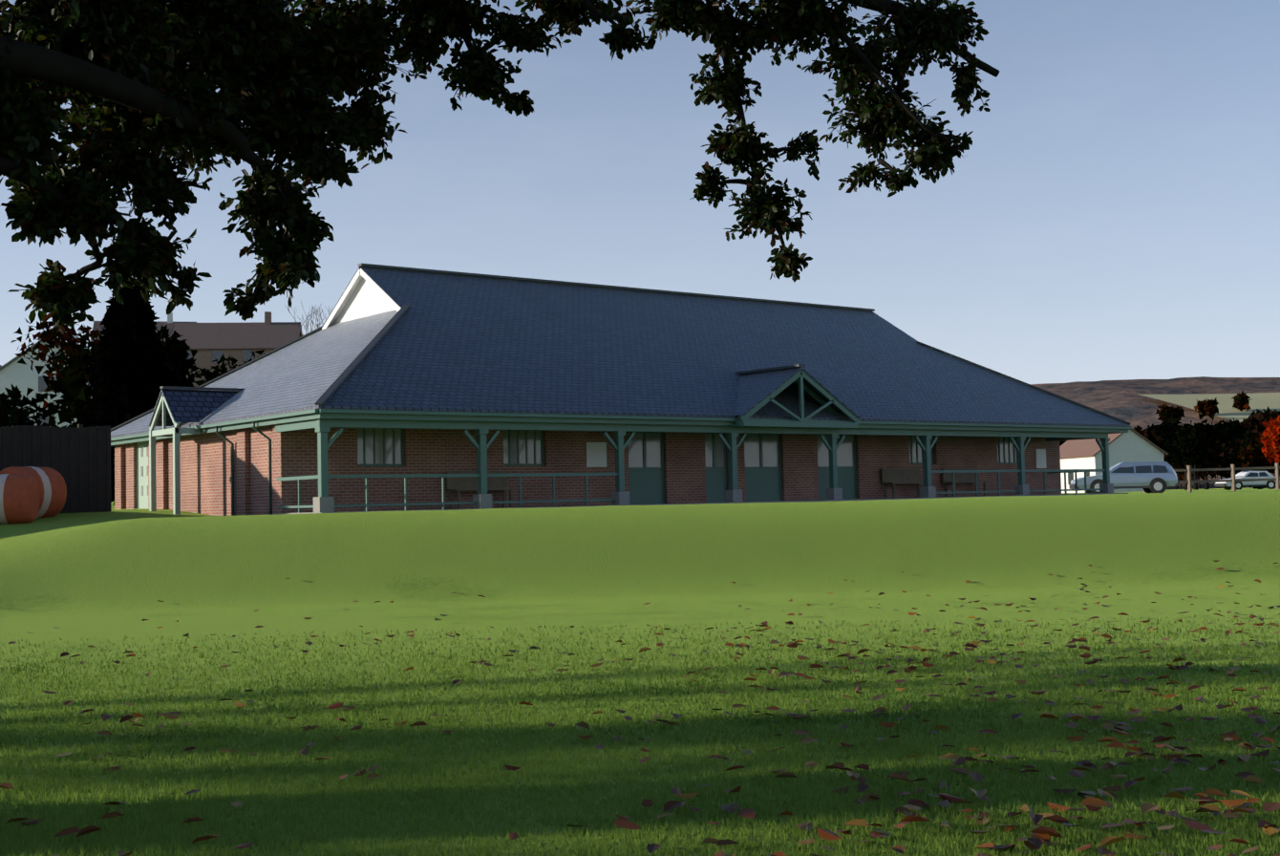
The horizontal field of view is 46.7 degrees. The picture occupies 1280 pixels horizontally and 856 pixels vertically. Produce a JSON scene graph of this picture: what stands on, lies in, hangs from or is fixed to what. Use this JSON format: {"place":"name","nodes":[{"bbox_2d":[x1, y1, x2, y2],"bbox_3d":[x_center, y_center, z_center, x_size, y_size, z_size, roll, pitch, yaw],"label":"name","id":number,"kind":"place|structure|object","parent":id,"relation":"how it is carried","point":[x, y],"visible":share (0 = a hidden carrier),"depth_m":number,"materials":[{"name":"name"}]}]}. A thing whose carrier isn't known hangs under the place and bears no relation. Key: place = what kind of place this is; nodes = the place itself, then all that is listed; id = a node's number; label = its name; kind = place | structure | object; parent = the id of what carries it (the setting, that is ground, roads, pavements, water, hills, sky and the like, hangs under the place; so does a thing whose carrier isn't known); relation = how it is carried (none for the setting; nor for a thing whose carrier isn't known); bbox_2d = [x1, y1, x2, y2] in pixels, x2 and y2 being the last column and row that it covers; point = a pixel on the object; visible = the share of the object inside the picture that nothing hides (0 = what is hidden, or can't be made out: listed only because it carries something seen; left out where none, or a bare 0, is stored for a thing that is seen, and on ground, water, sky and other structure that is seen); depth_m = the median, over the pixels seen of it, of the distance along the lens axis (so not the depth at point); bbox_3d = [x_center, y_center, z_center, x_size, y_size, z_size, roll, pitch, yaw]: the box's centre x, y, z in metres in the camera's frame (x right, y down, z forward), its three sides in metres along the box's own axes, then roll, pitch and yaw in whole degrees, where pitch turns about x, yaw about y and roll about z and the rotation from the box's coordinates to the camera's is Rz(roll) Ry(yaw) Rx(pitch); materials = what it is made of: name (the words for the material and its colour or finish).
{"place":"outdoors","nodes":[
{"label":"outdoors","id":0,"kind":"place"},
{"bbox_2d":[0,311,299,426],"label":"background houses","id":1,"kind":"structure","parent":0,"point":[23,377],"depth_m":114.27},
{"bbox_2d":[0,340,88,370],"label":"dark house roofs","id":2,"kind":"structure","parent":1,"relation":"on","point":[11,360],"depth_m":114.00,"materials":[{"name":"grey tile"}]},
{"bbox_2d":[38,350,254,425],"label":"house windows","id":3,"kind":"structure","parent":1,"relation":"in","point":[216,354],"depth_m":146.91,"materials":[{"name":"grey glass"}]},
{"bbox_2d":[90,320,302,349],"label":"brown houses roofs","id":4,"kind":"structure","parent":1,"relation":"on","point":[256,335],"depth_m":149.31,"materials":[{"name":"tile"}]},
{"bbox_2d":[0,0,999,333],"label":"oak tree","id":5,"kind":"object","parent":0,"point":[92,187],"depth_m":11.02,"materials":[{"name":"green plant"}]},
{"bbox_2d":[114,407,1061,515],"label":"pavilion walls","id":6,"kind":"structure","parent":0,"point":[205,473],"depth_m":35.28,"materials":[{"name":"red brick"}]},
{"bbox_2d":[136,440,148,509],"bbox_3d":[-12.661,1.308,37.947,0.060,1.950,1.050,1,-4,-38],"label":"door","id":7,"kind":"structure","parent":6,"relation":"in","point":[141,501],"depth_m":38.09,"materials":[{"name":"green paint"}]},
{"bbox_2d":[149,392,199,514],"bbox_3d":[-10.761,0.595,34.300,0.610,2.888,1.796,1,-4,-38],"label":"porch frame","id":8,"kind":"object","parent":6,"relation":"attached to","point":[176,431],"visible":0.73,"depth_m":34.16,"materials":[{"name":"green paint"}]},
{"bbox_2d":[215,421,272,515],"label":"drainpipes","id":9,"kind":"object","parent":6,"relation":"attached to","point":[269,464],"visible":0.88,"depth_m":31.53,"materials":[{"name":"metal"}]},
{"bbox_2d":[110,266,1130,437],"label":"pavilion roof","id":10,"kind":"structure","parent":6,"relation":"on","point":[455,343],"depth_m":37.28,"materials":[{"name":"tile"}]},
{"bbox_2d":[321,268,401,329],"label":"pavilion gablets","id":11,"kind":"object","parent":10,"relation":"on","point":[365,294],"visible":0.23,"depth_m":37.24,"materials":[{"name":"white paint"}]},
{"bbox_2d":[110,262,1130,431],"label":"roof trim","id":12,"kind":"structure","parent":10,"relation":"on","point":[351,368],"depth_m":38.80,"materials":[{"name":"grey metal"}]},
{"bbox_2d":[357,427,1017,504],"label":"pavilion frames","id":13,"kind":"structure","parent":6,"relation":"attached to","point":[647,484],"depth_m":38.55,"materials":[{"name":"green wood"}]},
{"bbox_2d":[140,427,1017,495],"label":"pavilion glazing","id":14,"kind":"structure","parent":13,"relation":"in","point":[844,451],"depth_m":37.33,"materials":[{"name":"grey glass"}]},
{"bbox_2d":[0,487,1279,855],"bbox_3d":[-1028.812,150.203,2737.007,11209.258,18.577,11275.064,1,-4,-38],"label":"terrain","id":15,"kind":"structure","parent":0,"point":[107,579],"depth_m":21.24,"materials":[{"name":"green plant"}]},
{"bbox_2d":[0,466,66,523],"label":"orange wrapped bales","id":16,"kind":"object","parent":15,"relation":"on","point":[23,497],"visible":0.88,"depth_m":29.69,"materials":[{"name":"orange plastic"}]},
{"bbox_2d":[0,466,51,524],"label":"bands","id":17,"kind":"object","parent":16,"relation":"attached to","point":[47,493],"visible":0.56,"depth_m":30.55,"materials":[{"name":"beige plastic"}]},
{"bbox_2d":[0,424,111,512],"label":"garden fence","id":18,"kind":"object","parent":15,"relation":"on","point":[78,458],"visible":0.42,"depth_m":32.57,"materials":[{"name":"black wood"}]},
{"bbox_2d":[0,274,265,504],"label":"garden trees","id":19,"kind":"object","parent":15,"relation":"on","point":[137,363],"depth_m":59.86,"materials":[{"name":"green plant"}]},
{"bbox_2d":[284,299,333,335],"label":"bare trees","id":20,"kind":"object","parent":15,"relation":"on","point":[319,317],"visible":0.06,"depth_m":119.24,"materials":[{"name":"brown plant"}]},
{"bbox_2d":[110,369,1132,512],"bbox_3d":[0.474,0.521,42.329,27.260,3.262,13.330,1,-4,-38],"label":"veranda frame","id":21,"kind":"object","parent":15,"relation":"on","point":[321,421],"visible":0.9,"depth_m":34.25,"materials":[{"name":"green wood"}]},
{"bbox_2d":[0,559,1279,855],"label":"fallen oak leaves","id":22,"kind":"object","parent":15,"relation":"on","point":[1041,835],"visible":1,"depth_m":7.73,"materials":[{"name":"brown plant"}]},
{"bbox_2d":[272,483,1128,514],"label":"post bases","id":23,"kind":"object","parent":15,"relation":"on","point":[323,504],"depth_m":35.75,"materials":[{"name":"grey concrete"}]},
{"bbox_2d":[446,468,988,509],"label":"benches","id":24,"kind":"object","parent":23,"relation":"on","point":[893,477],"visible":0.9,"depth_m":42.01,"materials":[{"name":"brown wood"}]},
{"bbox_2d":[1060,429,1163,492],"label":"white house walls","id":25,"kind":"structure","parent":15,"relation":"on","point":[1130,446],"depth_m":136.79,"materials":[{"name":"white paint"}]},
{"bbox_2d":[1067,471,1089,484],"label":"house windows","id":26,"kind":"structure","parent":25,"relation":"in","point":[1070,477],"depth_m":140.77,"materials":[{"name":"grey glass"}]},
{"bbox_2d":[1059,428,1168,458],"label":"house roof","id":27,"kind":"structure","parent":25,"relation":"on","point":[1077,448],"depth_m":139.84,"materials":[{"name":"brown tile"}]},
{"bbox_2d":[1070,461,1177,489],"bbox_3d":[20.117,1.968,61.760,1.585,1.076,4.048,17,-18,-81],"label":"estate car","id":28,"kind":"object","parent":15,"relation":"on","point":[1169,478],"depth_m":60.97,"materials":[{"name":"silver metal"}]},
{"bbox_2d":[1068,481,1179,489],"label":"estate car bumpers","id":29,"kind":"object","parent":28,"relation":"attached to","point":[1072,486],"visible":0.59,"depth_m":60.94,"materials":[{"name":"black plastic"}]},
{"bbox_2d":[1087,477,1166,493],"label":"car tires","id":30,"kind":"object","parent":28,"relation":"attached to","point":[1094,482],"visible":0.4,"depth_m":60.80,"materials":[{"name":"black rubber"}]},
{"bbox_2d":[1094,482,1162,491],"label":"wheel hubcaps","id":31,"kind":"object","parent":28,"relation":"attached to","point":[1158,485],"visible":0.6,"depth_m":60.75,"materials":[{"name":"silver metal"}]},
{"bbox_2d":[1059,390,1279,490],"bbox_3d":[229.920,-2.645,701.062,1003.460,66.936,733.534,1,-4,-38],"label":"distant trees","id":32,"kind":"object","parent":15,"relation":"on","point":[1177,440],"depth_m":238.90,"materials":[{"name":"green plant"}]},
{"bbox_2d":[1143,463,1279,492],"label":"post rail fence","id":33,"kind":"object","parent":15,"relation":"on","point":[1232,468],"visible":0.67,"depth_m":63.30,"materials":[{"name":"brown wood"}]},
{"bbox_2d":[1215,470,1275,486],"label":"white car","id":34,"kind":"object","parent":15,"relation":"on","point":[1245,474],"depth_m":102.79,"materials":[{"name":"white metal"}]},
{"bbox_2d":[1214,483,1267,486],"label":"white car bumpers","id":35,"kind":"object","parent":34,"relation":"attached to","point":[1220,484],"visible":0.54,"depth_m":102.72,"materials":[{"name":"plastic"}]},
{"bbox_2d":[1222,480,1275,490],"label":"car tires","id":36,"kind":"object","parent":34,"relation":"attached to","point":[1241,487],"visible":0.46,"depth_m":102.78,"materials":[{"name":"black rubber"}]},
{"bbox_2d":[1236,482,1273,488],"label":"wheel hubcaps","id":37,"kind":"object","parent":34,"relation":"attached to","point":[1270,484],"visible":0.54,"depth_m":102.74,"materials":[{"name":"silver metal"}]},
{"bbox_2d":[0,0,1279,383],"label":"sky","id":38,"kind":"structure","parent":0,"point":[1113,212],"materials":[{"name":"blue"}]},
{"bbox_2d":[585,442,1046,468],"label":"notice boards","id":39,"kind":"object","parent":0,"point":[595,454],"visible":0.96,"depth_m":36.06,"materials":[{"name":"white paper"}]},
{"bbox_2d":[1030,376,1279,489],"bbox_3d":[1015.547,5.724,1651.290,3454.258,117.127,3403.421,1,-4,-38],"label":"wooded hill","id":40,"kind":"structure","parent":0,"point":[1122,399],"depth_m":1243.19,"materials":[{"name":"brown plant"}]},
{"bbox_2d":[1140,392,1279,422],"bbox_3d":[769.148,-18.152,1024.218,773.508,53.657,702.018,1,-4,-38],"label":"stubble field","id":41,"kind":"structure","parent":0,"point":[1260,401],"depth_m":1110.56,"materials":[{"name":"beige plant"}]}
]}

